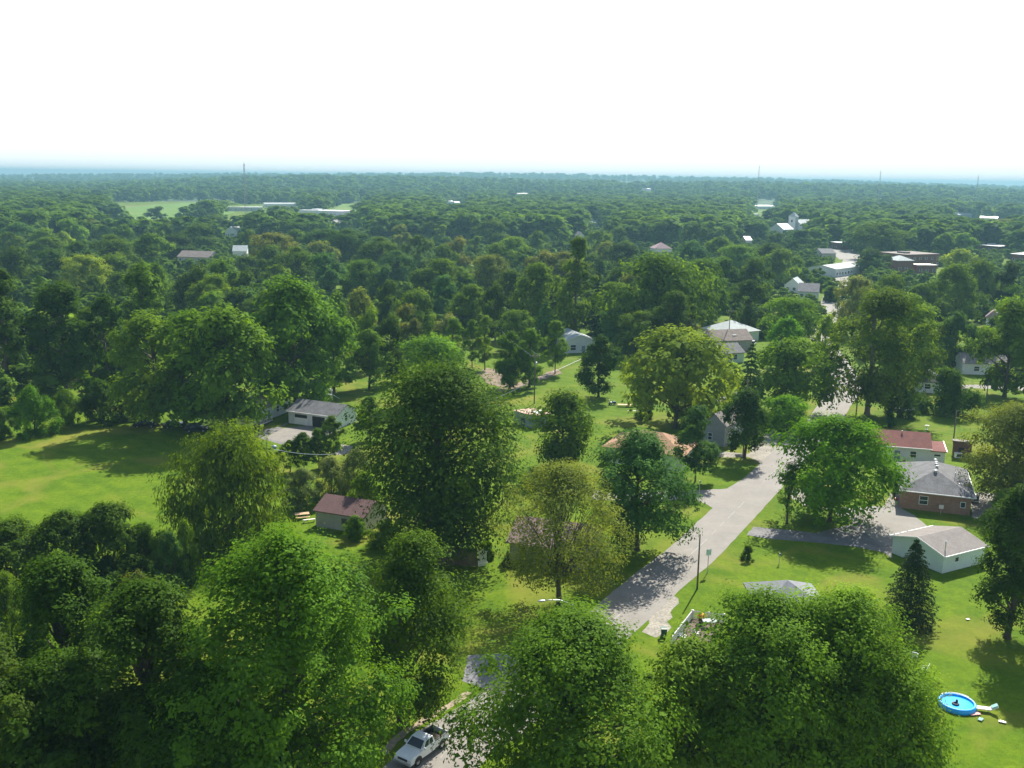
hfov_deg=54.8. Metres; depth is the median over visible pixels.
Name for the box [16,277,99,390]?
broadleaf tree
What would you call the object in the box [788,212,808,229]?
church
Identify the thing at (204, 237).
broadleaf tree
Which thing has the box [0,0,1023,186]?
sky
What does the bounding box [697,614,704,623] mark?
flower pot
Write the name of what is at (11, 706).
broadleaf tree
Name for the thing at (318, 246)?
broadleaf tree
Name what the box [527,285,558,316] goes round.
broadleaf tree
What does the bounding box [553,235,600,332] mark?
broadleaf tree
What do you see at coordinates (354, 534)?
shrub
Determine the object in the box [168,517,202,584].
shrub
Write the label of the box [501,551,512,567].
shrub
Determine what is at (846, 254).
town car park
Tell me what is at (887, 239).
broadleaf tree
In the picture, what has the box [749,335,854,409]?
broadleaf tree
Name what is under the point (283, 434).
garage drive
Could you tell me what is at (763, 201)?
hills
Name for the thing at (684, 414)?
shrub
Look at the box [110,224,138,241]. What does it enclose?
broadleaf tree
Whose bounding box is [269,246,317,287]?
broadleaf tree
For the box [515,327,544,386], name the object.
broadleaf tree
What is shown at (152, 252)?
broadleaf tree
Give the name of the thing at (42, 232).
broadleaf tree
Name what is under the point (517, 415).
metal shed
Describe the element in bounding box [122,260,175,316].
broadleaf tree
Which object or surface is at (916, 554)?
conifer tree
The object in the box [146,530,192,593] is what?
shrub
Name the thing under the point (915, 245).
broadleaf tree
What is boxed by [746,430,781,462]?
gravel mouth
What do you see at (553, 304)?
broadleaf tree
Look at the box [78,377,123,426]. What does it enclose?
shrub
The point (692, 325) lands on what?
broadleaf tree
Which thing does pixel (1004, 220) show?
broadleaf tree
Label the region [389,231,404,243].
broadleaf tree
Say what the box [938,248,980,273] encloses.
broadleaf tree
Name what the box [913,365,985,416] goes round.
bushy tree
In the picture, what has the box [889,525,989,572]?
outbuilding
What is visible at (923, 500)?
window
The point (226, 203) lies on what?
broadleaf tree
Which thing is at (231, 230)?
white gable barn
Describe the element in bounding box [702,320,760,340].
pale hip house
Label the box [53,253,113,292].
broadleaf tree
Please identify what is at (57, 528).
shrub
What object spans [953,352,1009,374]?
white cottage
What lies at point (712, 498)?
side road
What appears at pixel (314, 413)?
garage
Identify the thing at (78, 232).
broadleaf tree
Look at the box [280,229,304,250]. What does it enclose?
broadleaf tree
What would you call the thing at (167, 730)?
broadleaf tree
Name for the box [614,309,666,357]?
broadleaf tree
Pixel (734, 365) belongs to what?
broadleaf tree
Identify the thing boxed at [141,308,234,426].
broadleaf tree
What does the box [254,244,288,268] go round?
broadleaf tree
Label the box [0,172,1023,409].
woods
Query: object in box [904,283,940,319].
broadleaf tree
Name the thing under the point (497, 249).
broadleaf tree
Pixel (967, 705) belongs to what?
paddling pool
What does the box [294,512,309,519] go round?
picnic table
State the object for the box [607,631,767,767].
broadleaf tree
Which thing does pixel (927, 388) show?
hip roof house
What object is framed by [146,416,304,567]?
willow tree
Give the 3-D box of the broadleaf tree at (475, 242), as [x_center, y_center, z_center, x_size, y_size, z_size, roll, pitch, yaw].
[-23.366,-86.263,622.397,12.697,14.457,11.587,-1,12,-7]
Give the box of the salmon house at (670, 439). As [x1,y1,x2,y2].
[602,430,698,471]
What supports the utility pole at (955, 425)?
on the ground at (84, 465)
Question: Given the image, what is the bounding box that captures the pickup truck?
[393,724,449,766]
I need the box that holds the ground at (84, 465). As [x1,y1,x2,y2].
[0,175,1023,767]
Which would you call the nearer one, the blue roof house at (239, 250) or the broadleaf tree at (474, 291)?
the broadleaf tree at (474, 291)
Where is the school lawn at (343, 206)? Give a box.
[334,203,356,209]
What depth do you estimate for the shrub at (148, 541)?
123.20 m
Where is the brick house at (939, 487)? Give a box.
[896,459,976,515]
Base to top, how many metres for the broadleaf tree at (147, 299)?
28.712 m
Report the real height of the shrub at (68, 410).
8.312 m
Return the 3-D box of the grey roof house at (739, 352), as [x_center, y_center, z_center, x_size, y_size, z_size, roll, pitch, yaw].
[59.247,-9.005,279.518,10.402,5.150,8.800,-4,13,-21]
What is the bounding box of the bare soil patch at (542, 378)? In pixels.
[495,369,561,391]
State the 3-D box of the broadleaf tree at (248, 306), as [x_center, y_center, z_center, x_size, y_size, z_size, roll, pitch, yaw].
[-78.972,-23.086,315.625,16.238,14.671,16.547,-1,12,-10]
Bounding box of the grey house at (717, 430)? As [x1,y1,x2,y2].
[703,407,743,446]
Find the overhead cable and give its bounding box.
[274,449,331,454]
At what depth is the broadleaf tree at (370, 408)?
188.36 m
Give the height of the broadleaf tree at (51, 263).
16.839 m
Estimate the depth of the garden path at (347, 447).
183.72 m
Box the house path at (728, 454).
[719,451,747,456]
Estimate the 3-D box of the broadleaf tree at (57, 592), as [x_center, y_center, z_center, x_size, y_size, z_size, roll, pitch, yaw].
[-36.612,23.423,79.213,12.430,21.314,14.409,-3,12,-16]
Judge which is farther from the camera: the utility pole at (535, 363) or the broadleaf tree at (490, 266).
the broadleaf tree at (490, 266)
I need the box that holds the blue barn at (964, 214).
[955,212,971,218]
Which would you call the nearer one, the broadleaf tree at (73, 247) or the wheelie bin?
the wheelie bin
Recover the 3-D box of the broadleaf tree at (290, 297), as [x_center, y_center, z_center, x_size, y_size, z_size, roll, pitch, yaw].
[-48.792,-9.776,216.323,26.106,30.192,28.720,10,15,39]
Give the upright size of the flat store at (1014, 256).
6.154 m
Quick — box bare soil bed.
[478,368,505,387]
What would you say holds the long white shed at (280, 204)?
on the ground at (84, 465)
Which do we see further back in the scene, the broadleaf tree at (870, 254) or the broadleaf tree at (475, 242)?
the broadleaf tree at (475, 242)
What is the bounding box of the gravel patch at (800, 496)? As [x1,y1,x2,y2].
[791,489,823,507]
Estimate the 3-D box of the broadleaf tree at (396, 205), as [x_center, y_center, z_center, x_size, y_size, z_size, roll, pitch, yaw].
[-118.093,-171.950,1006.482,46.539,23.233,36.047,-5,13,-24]
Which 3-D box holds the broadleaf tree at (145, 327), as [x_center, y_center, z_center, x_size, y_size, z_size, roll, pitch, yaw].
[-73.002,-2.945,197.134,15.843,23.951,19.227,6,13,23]
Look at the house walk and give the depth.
158.28 m
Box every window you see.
[341,518,346,524]
[707,432,711,439]
[909,451,916,457]
[919,495,928,504]
[960,502,965,507]
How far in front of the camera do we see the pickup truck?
86.44 m
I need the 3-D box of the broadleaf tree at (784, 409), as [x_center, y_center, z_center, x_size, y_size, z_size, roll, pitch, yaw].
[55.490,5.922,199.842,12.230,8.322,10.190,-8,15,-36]
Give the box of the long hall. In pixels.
[808,262,862,276]
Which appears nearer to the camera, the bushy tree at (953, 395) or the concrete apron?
the concrete apron
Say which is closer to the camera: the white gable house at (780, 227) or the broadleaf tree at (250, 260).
the broadleaf tree at (250, 260)
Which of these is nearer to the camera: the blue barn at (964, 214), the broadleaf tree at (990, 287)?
the broadleaf tree at (990, 287)
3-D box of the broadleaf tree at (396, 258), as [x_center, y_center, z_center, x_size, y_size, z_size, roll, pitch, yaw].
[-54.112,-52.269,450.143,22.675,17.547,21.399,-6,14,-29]
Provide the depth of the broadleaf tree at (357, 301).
294.88 m
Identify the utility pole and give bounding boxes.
[530,353,539,403]
[696,534,700,588]
[953,411,956,438]
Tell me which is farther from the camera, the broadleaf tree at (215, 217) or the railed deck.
the broadleaf tree at (215, 217)
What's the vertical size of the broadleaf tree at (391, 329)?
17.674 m
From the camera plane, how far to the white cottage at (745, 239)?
780.63 m
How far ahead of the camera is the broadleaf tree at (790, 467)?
146.04 m
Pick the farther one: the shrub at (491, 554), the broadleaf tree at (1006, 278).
the broadleaf tree at (1006, 278)
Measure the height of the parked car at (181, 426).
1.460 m
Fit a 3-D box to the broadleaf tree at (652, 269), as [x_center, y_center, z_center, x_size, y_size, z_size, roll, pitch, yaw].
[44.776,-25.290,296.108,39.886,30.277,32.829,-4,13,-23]
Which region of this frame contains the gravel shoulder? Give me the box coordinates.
[642,596,678,637]
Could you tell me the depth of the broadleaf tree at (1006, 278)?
371.82 m
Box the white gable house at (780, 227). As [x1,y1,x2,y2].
[769,223,792,234]
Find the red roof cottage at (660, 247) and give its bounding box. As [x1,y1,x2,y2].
[649,242,671,252]
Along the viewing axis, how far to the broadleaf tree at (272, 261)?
453.56 m
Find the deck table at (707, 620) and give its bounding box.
[702,618,716,627]
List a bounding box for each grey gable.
[784,276,803,292]
[798,283,819,298]
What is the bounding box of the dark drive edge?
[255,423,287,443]
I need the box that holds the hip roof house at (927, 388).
[914,369,941,392]
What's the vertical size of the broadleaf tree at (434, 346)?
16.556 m
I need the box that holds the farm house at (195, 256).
[177,250,216,262]
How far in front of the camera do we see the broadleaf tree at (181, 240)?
585.61 m
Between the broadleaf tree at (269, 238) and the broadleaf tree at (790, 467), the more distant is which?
the broadleaf tree at (269, 238)
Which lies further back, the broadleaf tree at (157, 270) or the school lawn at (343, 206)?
the school lawn at (343, 206)
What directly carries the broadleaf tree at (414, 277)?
on the ground at (84, 465)
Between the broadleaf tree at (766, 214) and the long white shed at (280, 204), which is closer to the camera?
the broadleaf tree at (766, 214)
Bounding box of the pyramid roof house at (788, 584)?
[743,580,817,604]
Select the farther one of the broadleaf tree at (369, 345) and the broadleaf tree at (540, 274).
the broadleaf tree at (540, 274)
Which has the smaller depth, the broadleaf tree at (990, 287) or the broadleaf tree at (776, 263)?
the broadleaf tree at (990, 287)
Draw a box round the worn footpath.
[380,691,470,753]
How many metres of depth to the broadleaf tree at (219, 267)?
361.32 m
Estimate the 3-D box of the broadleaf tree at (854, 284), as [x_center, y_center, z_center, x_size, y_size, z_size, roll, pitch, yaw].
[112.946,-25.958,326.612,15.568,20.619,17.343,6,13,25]
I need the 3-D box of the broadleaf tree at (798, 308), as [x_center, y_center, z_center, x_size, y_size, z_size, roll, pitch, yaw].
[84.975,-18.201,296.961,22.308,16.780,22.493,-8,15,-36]
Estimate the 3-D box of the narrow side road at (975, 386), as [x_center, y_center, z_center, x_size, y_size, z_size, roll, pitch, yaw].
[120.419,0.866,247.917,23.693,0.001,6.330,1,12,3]
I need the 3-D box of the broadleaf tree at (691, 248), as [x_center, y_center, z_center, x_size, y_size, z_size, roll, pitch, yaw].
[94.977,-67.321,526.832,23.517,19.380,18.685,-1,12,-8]
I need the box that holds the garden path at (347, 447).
[336,445,352,454]
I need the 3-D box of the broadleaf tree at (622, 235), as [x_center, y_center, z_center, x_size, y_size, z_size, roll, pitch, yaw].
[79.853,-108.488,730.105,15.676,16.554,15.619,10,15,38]
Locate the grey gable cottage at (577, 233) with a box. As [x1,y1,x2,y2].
[573,231,584,238]
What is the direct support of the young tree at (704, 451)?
on the ground at (84, 465)
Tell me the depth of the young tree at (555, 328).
255.36 m
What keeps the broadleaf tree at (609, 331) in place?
on the ground at (84, 465)
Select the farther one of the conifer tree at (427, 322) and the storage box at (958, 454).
the conifer tree at (427, 322)
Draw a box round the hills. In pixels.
[24,175,991,207]
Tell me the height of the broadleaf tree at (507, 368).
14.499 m
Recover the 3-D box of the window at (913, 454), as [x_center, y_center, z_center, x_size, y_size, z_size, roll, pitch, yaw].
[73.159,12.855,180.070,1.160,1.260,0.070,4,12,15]
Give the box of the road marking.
[440,502,743,757]
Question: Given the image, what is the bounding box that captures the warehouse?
[755,205,773,208]
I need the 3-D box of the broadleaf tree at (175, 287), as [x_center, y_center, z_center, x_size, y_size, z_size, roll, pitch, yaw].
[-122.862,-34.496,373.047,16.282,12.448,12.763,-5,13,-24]
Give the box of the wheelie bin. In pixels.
[660,626,667,636]
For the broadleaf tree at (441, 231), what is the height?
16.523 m
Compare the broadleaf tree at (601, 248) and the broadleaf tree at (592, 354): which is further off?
the broadleaf tree at (601, 248)
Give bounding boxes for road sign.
[706,549,711,572]
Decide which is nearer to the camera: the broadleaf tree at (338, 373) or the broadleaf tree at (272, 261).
the broadleaf tree at (338, 373)
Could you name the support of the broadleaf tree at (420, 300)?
on the ground at (84, 465)
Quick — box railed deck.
[670,610,724,646]
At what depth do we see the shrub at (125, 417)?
203.10 m
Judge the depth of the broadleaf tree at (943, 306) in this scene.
325.72 m
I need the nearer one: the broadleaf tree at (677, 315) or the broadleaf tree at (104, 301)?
the broadleaf tree at (104, 301)
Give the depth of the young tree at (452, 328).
260.81 m
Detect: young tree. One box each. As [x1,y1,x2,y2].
[442,317,466,357]
[462,319,482,366]
[473,316,493,369]
[539,319,570,373]
[668,404,723,481]
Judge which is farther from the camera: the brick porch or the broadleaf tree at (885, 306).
the brick porch
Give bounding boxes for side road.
[592,478,743,507]
[963,385,1023,389]
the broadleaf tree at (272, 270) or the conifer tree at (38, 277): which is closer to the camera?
the conifer tree at (38, 277)
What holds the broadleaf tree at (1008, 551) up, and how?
on the ground at (84, 465)
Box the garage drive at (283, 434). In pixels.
[266,425,339,441]
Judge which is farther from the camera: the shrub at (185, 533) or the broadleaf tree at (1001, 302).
the broadleaf tree at (1001, 302)
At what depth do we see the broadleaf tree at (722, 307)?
345.43 m
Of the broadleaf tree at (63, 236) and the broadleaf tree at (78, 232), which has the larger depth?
the broadleaf tree at (78, 232)
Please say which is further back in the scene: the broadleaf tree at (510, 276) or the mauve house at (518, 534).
the broadleaf tree at (510, 276)
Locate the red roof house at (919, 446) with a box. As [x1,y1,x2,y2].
[872,429,947,462]
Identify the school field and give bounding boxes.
[118,203,234,220]
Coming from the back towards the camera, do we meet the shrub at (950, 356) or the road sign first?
the shrub at (950, 356)
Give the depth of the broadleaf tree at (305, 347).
255.17 m
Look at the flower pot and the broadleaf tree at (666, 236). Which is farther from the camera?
the broadleaf tree at (666, 236)
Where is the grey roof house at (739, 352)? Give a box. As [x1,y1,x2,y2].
[716,342,745,362]
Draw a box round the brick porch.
[913,264,936,272]
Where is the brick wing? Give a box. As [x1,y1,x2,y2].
[886,255,913,272]
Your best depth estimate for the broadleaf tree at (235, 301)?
324.48 m
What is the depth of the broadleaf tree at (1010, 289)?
365.24 m
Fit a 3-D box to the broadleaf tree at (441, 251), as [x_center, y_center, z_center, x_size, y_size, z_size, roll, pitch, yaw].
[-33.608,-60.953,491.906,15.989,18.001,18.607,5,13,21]
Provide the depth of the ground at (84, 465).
141.04 m
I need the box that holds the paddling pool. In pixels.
[938,692,976,714]
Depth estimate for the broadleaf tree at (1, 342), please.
249.93 m
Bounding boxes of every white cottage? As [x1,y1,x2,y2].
[741,236,751,242]
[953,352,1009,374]
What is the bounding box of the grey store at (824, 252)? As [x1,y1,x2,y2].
[814,248,836,259]
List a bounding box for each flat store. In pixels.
[976,243,1004,251]
[1010,252,1023,260]
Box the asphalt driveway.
[747,525,892,558]
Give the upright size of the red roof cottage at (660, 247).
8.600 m
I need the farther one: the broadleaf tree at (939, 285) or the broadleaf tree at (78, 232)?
the broadleaf tree at (78, 232)
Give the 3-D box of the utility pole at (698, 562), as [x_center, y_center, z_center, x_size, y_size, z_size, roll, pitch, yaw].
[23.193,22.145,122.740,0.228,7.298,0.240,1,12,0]
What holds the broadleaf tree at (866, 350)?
on the ground at (84, 465)
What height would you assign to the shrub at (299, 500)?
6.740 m
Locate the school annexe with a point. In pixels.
(243, 208)
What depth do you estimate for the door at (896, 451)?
180.77 m
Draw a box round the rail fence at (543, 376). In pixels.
[497,359,580,397]
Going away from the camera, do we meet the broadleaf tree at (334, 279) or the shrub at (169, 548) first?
the shrub at (169, 548)
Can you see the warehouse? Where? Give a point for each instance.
(764, 206)
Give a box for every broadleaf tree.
[0,222,36,250]
[0,231,24,255]
[0,246,48,283]
[0,268,27,385]
[0,326,21,369]
[0,549,133,746]
[0,622,73,767]
[0,636,148,767]
[7,313,56,360]
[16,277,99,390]
[17,263,31,277]
[23,236,75,259]
[25,227,61,249]
[32,301,73,329]
[36,247,73,279]
[41,572,222,767]
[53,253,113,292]
[55,231,75,252]
[56,217,89,242]
[56,306,114,375]
[65,239,99,273]
[78,274,105,295]
[80,292,130,385]
[85,219,102,235]
[86,234,140,268]
[88,214,111,220]
[90,251,130,291]
[98,309,187,425]
[101,651,299,767]
[102,269,137,305]
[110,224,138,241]
[116,261,175,367]
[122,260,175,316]
[131,219,165,235]
[132,232,175,264]
[133,246,160,258]
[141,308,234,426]
[142,206,167,219]
[149,513,425,767]
[154,222,174,242]
[156,301,292,432]
[164,232,195,258]
[164,277,203,306]
[169,262,207,311]
[179,222,225,248]
[181,272,246,317]
[196,214,226,232]
[198,291,235,317]
[205,256,242,288]
[218,200,241,210]
[224,285,257,320]
[227,268,254,310]
[231,254,259,277]
[233,229,255,250]
[234,272,359,408]
[240,289,273,324]
[243,232,300,261]
[252,259,269,278]
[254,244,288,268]
[258,264,292,291]
[261,254,303,275]
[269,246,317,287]
[277,219,320,242]
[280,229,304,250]
[296,317,321,355]
[297,228,341,254]
[306,240,341,262]
[306,312,360,392]
[307,252,348,293]
[317,269,346,297]
[323,228,369,262]
[326,290,351,355]
[334,351,539,572]
[340,258,391,294]
[344,286,377,328]
[347,328,396,388]
[348,525,481,727]
[349,200,375,210]
[350,249,375,260]
[351,303,381,367]
[352,236,405,266]
[352,396,382,439]
[367,263,396,295]
[374,279,405,323]
[375,313,409,382]
[377,250,419,281]
[377,294,398,326]
[382,204,402,207]
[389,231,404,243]
[391,332,472,389]
[392,224,412,252]
[392,287,441,335]
[395,303,422,360]
[397,268,437,293]
[398,234,434,269]
[409,257,472,297]
[422,591,702,767]
[424,243,459,270]
[426,274,461,321]
[431,224,450,241]
[432,311,460,347]
[444,235,471,268]
[444,283,493,329]
[445,220,465,237]
[451,268,476,291]
[466,235,484,254]
[469,253,515,291]
[470,218,509,244]
[476,241,515,268]
[478,281,506,341]
[484,457,638,607]
[486,270,533,309]
[489,236,531,268]
[489,309,536,350]
[493,330,526,388]
[507,260,567,332]
[511,254,530,269]
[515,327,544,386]
[519,249,559,283]
[519,386,601,467]
[527,230,550,251]
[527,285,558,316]
[546,250,590,283]
[548,291,571,309]
[553,231,568,247]
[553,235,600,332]
[554,273,592,300]
[558,299,582,328]
[574,334,622,396]
[576,214,596,229]
[577,266,595,295]
[581,254,608,275]
[581,281,629,322]
[583,230,613,251]
[585,426,705,553]
[589,241,621,263]
[590,248,724,344]
[595,308,635,349]
[601,240,638,272]
[601,266,634,286]
[606,218,642,239]
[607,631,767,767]
[609,226,630,243]
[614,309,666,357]
[618,323,744,428]
[619,272,645,301]
[624,256,645,282]
[644,289,711,352]
[649,221,675,247]
[659,574,897,767]
[669,240,713,267]
[679,318,703,350]
[680,223,710,248]
[685,256,735,309]
[701,276,730,320]
[704,236,733,263]
[711,243,767,270]
[711,362,746,406]
[713,257,745,292]
[717,387,776,458]
[728,278,768,327]
[731,576,961,767]
[738,257,775,303]
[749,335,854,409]
[753,242,795,273]
[756,295,824,342]
[761,210,773,226]
[761,248,804,284]
[762,394,811,434]
[764,409,919,532]
[765,231,786,245]
[765,314,806,365]
[776,461,800,523]
[776,637,964,767]
[785,240,800,251]
[810,312,840,367]
[815,285,948,414]
[831,274,875,335]
[849,221,916,252]
[851,248,892,272]
[858,332,908,372]
[871,271,907,293]
[875,292,944,383]
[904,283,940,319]
[911,238,923,251]
[921,298,950,324]
[926,263,990,320]
[928,322,967,364]
[930,276,950,298]
[931,233,957,253]
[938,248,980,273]
[938,310,977,365]
[946,232,981,252]
[954,399,1023,498]
[959,298,1023,396]
[963,257,999,298]
[963,324,999,355]
[969,483,1023,639]
[985,315,999,336]
[987,260,1023,301]
[993,219,1011,221]
[993,293,1023,328]
[1001,282,1023,302]
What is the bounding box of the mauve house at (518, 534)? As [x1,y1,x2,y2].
[506,516,605,569]
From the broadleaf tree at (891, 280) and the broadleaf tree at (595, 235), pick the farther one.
the broadleaf tree at (595, 235)
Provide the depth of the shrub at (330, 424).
171.91 m
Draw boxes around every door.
[581,345,585,352]
[893,450,900,461]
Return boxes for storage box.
[954,452,961,457]
[971,494,979,501]
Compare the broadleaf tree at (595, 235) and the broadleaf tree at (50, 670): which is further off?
the broadleaf tree at (595, 235)
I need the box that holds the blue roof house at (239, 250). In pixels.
[232,245,248,256]
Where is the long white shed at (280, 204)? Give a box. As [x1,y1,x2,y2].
[263,203,295,206]
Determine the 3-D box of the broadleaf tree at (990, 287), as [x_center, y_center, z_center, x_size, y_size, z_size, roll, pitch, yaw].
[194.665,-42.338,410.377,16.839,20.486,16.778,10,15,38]
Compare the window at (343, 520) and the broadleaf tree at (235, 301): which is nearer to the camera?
the window at (343, 520)
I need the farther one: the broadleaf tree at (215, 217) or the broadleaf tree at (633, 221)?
the broadleaf tree at (215, 217)
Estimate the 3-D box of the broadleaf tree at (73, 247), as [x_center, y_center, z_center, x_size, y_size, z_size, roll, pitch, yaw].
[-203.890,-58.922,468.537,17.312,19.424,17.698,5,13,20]
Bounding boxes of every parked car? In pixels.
[132,420,156,427]
[162,420,185,428]
[184,422,207,432]
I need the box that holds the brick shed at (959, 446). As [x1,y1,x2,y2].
[952,439,972,457]
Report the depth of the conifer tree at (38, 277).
298.66 m
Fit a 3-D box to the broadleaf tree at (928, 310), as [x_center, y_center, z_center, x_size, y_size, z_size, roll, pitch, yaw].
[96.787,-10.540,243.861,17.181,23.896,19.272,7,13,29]
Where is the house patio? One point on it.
(979, 507)
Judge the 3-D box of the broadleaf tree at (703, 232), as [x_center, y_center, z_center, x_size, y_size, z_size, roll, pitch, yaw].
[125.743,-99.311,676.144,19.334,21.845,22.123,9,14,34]
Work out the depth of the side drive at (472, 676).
102.10 m
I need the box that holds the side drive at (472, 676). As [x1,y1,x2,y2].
[462,654,515,687]
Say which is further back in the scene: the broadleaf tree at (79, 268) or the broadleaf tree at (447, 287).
the broadleaf tree at (79, 268)
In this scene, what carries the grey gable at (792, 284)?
on the ground at (84, 465)
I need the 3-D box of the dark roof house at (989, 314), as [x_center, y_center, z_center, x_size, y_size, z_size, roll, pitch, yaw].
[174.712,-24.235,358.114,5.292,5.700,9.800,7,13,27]
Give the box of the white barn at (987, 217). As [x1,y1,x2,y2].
[980,216,997,219]
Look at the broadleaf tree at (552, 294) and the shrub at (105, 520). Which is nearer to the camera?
the shrub at (105, 520)
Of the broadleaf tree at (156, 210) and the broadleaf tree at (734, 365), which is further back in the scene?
the broadleaf tree at (156, 210)
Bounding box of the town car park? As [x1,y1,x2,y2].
[828,246,860,258]
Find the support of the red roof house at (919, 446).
on the ground at (84, 465)
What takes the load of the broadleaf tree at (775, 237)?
on the ground at (84, 465)
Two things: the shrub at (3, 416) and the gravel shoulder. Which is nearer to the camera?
the gravel shoulder
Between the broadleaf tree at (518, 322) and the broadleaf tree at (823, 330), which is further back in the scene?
the broadleaf tree at (518, 322)
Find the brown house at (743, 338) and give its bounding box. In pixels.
[702,329,753,350]
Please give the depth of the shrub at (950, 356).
267.61 m
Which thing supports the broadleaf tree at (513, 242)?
on the ground at (84, 465)
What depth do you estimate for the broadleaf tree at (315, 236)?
568.21 m
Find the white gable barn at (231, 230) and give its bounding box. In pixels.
[224,226,242,236]
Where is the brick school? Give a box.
[881,251,938,266]
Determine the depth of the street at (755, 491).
133.27 m
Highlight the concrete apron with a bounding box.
[836,505,926,549]
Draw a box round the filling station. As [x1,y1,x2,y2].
[831,242,848,249]
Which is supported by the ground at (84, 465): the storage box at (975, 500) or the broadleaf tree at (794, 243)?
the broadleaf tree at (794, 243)
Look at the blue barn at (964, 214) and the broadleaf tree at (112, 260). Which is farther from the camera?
the blue barn at (964, 214)
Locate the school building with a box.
[299,209,349,215]
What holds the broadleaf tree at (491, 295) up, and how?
on the ground at (84, 465)
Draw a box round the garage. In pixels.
[286,398,357,428]
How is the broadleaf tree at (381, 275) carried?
on the ground at (84, 465)
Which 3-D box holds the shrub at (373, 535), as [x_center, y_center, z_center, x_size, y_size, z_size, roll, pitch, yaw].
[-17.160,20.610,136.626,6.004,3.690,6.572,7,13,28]
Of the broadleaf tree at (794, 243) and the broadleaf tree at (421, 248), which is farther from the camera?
the broadleaf tree at (794, 243)
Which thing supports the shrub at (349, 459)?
on the ground at (84, 465)
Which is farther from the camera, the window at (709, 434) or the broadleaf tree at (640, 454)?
the window at (709, 434)
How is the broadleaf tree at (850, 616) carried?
on the ground at (84, 465)
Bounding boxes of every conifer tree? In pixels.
[28,275,52,321]
[421,310,435,338]
[466,301,480,330]
[526,244,533,265]
[529,303,556,349]
[585,269,604,335]
[700,305,715,329]
[732,343,764,406]
[855,328,867,356]
[881,539,941,634]
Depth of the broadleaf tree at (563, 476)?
113.43 m
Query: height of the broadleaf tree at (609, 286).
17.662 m
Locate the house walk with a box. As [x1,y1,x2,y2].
[884,492,899,507]
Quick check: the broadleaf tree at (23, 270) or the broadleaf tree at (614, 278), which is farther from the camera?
the broadleaf tree at (23, 270)
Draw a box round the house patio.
[971,493,999,518]
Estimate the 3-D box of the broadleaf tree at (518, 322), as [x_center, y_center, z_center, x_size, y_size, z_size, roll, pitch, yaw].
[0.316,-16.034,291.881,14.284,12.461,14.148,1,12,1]
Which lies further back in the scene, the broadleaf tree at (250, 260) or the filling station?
the filling station
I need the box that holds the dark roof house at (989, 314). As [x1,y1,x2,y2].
[985,309,996,325]
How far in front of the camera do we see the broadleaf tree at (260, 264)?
454.70 m
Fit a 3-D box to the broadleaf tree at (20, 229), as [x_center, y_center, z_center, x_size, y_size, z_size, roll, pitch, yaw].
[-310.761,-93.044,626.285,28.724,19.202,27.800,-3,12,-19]
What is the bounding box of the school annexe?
[228,207,262,210]
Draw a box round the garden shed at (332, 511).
[313,493,385,532]
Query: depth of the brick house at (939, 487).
154.20 m
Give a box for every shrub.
[0,408,13,439]
[0,513,52,586]
[0,569,28,647]
[3,384,63,440]
[15,507,116,589]
[19,595,52,650]
[48,388,84,426]
[68,498,159,592]
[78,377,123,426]
[114,393,141,420]
[115,519,176,580]
[120,569,160,628]
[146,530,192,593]
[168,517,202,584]
[274,439,304,471]
[278,467,322,511]
[287,432,318,468]
[304,428,332,469]
[312,455,352,500]
[317,415,346,458]
[338,446,375,495]
[340,514,369,541]
[344,471,383,501]
[364,521,406,549]
[477,543,494,561]
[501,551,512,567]
[633,407,653,419]
[677,406,702,429]
[739,544,753,561]
[883,388,920,419]
[884,412,896,427]
[943,347,955,368]
[978,487,1018,531]
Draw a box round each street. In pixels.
[383,329,859,767]
[812,259,857,325]
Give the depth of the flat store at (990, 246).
744.29 m
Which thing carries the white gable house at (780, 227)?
on the ground at (84, 465)
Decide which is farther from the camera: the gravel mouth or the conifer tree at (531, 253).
the conifer tree at (531, 253)
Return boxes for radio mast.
[243,164,247,214]
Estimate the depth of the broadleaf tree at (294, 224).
723.75 m
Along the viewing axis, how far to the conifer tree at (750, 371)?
206.03 m
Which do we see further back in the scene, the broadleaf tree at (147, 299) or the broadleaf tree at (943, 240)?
the broadleaf tree at (943, 240)
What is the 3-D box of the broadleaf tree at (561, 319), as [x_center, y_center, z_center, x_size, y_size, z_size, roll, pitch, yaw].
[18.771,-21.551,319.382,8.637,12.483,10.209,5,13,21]
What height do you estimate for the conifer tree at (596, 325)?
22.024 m
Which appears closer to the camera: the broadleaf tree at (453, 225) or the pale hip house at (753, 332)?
the pale hip house at (753, 332)
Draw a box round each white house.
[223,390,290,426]
[553,328,594,352]
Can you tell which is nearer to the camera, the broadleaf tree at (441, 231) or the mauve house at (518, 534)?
the mauve house at (518, 534)
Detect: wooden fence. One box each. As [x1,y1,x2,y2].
[432,546,477,565]
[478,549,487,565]
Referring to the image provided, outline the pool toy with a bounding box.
[952,699,958,705]
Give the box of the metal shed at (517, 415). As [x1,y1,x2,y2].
[513,408,549,427]
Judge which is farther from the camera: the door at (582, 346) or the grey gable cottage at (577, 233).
the grey gable cottage at (577, 233)
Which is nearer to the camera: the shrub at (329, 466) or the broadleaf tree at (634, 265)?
the shrub at (329, 466)
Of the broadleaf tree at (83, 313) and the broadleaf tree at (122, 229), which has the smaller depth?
the broadleaf tree at (83, 313)

